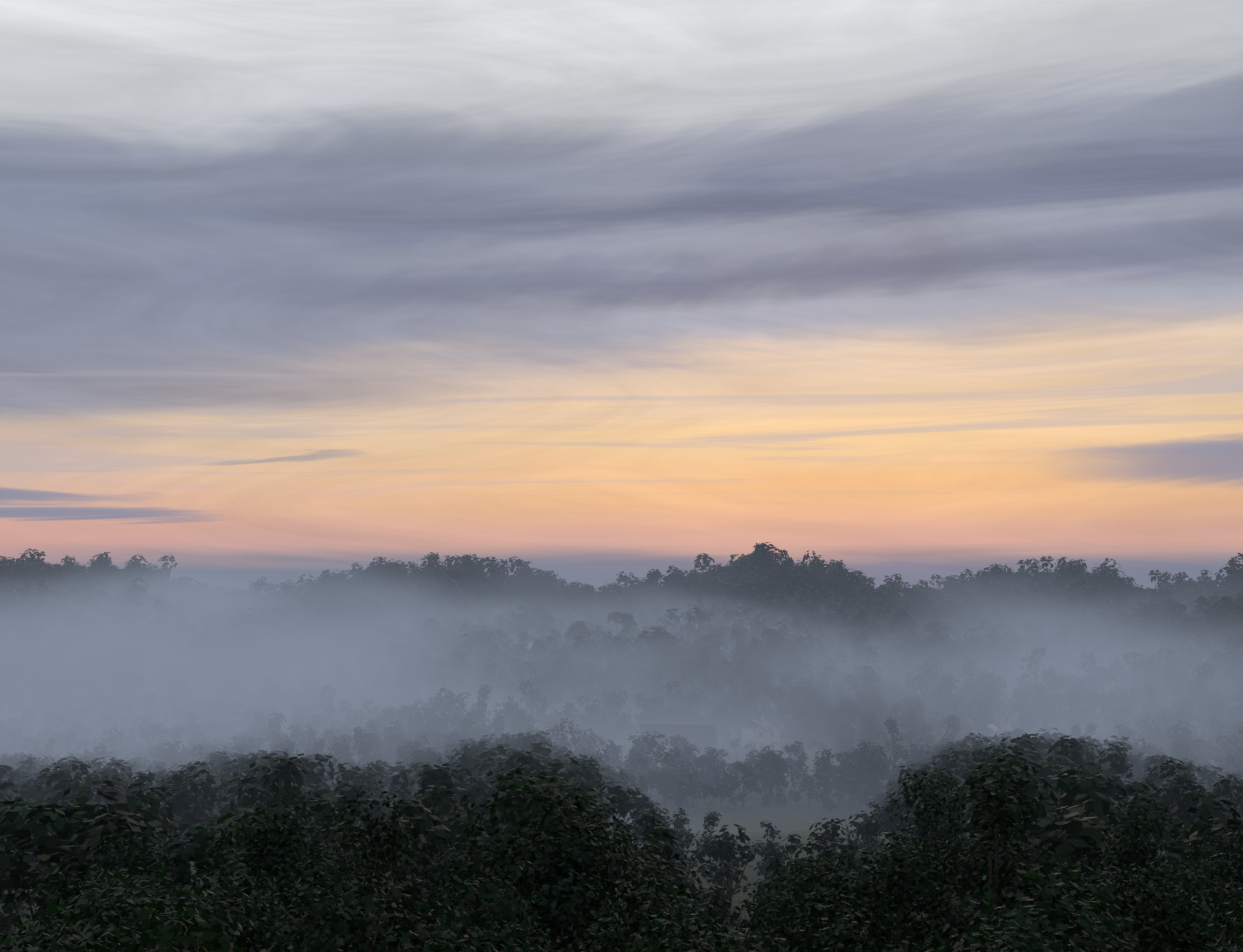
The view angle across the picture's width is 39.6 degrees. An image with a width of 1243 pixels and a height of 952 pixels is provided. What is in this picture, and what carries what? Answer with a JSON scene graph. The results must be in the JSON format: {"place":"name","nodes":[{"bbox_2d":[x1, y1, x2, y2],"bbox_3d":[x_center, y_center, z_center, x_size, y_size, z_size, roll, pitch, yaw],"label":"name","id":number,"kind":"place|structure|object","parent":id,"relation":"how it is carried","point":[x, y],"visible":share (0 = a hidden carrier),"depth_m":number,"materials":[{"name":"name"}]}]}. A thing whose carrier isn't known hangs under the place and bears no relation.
{"place":"outdoors","nodes":[
{"label":"outdoors","id":0,"kind":"place"},
{"bbox_2d":[0,605,1241,951],"bbox_3d":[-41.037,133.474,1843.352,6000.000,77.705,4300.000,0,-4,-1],"label":"ground","id":1,"kind":"structure","parent":0,"point":[784,819],"depth_m":346.87,"materials":[{"name":"green plant"}]},
{"bbox_2d":[145,659,159,680],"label":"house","id":2,"kind":"structure","parent":1,"relation":"on","point":[146,664],"depth_m":618.30,"materials":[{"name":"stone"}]},
{"bbox_2d":[0,605,1242,808],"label":"valley trees","id":3,"kind":"object","parent":1,"relation":"on","point":[234,703],"depth_m":493.12,"materials":[{"name":"green plant"}]},
{"bbox_2d":[0,727,1242,951],"bbox_3d":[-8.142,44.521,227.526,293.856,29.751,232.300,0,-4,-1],"label":"trees","id":4,"kind":"object","parent":1,"relation":"on","point":[62,815],"depth_m":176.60,"materials":[{"name":"green plant"}]},
{"bbox_2d":[0,557,1242,695],"bbox_3d":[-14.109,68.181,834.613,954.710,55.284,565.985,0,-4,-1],"label":"slope trees","id":5,"kind":"object","parent":1,"relation":"on","point":[42,613],"depth_m":696.13,"materials":[{"name":"green plant"}]},
{"bbox_2d":[0,542,1242,611],"bbox_3d":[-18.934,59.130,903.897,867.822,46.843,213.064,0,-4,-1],"label":"distant treeline","id":6,"kind":"object","parent":1,"relation":"on","point":[1108,582],"depth_m":893.51,"materials":[{"name":"green plant"}]},
{"bbox_2d":[0,852,1242,951],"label":"trees","id":7,"kind":"object","parent":1,"relation":"on","point":[145,915],"visible":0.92,"depth_m":57.47,"materials":[{"name":"green plant"}]},
{"bbox_2d":[0,638,1242,810],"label":"valley bushes","id":8,"kind":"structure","parent":1,"relation":"on","point":[723,789],"depth_m":459.34,"materials":[{"name":"green plant"}]},
{"bbox_2d":[639,721,718,754],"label":"barn","id":9,"kind":"structure","parent":1,"relation":"on","point":[704,732],"depth_m":454.45,"materials":[{"name":"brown wood"}]},
{"bbox_2d":[740,716,780,749],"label":"farmhouse","id":10,"kind":"object","parent":1,"relation":"on","point":[763,732],"depth_m":467.46,"materials":[{"name":"stone"}]},
{"bbox_2d":[448,657,1202,762],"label":"hedge rows","id":11,"kind":"object","parent":1,"relation":"on","point":[841,742],"depth_m":444.20,"materials":[{"name":"green plant"}]},
{"bbox_2d":[987,722,1020,743],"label":"tree","id":12,"kind":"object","parent":1,"relation":"on","point":[1002,729],"depth_m":462.17,"materials":[{"name":"plant"}]},
{"bbox_2d":[0,0,1242,597],"label":"sky","id":13,"kind":"structure","parent":0,"point":[590,292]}
]}

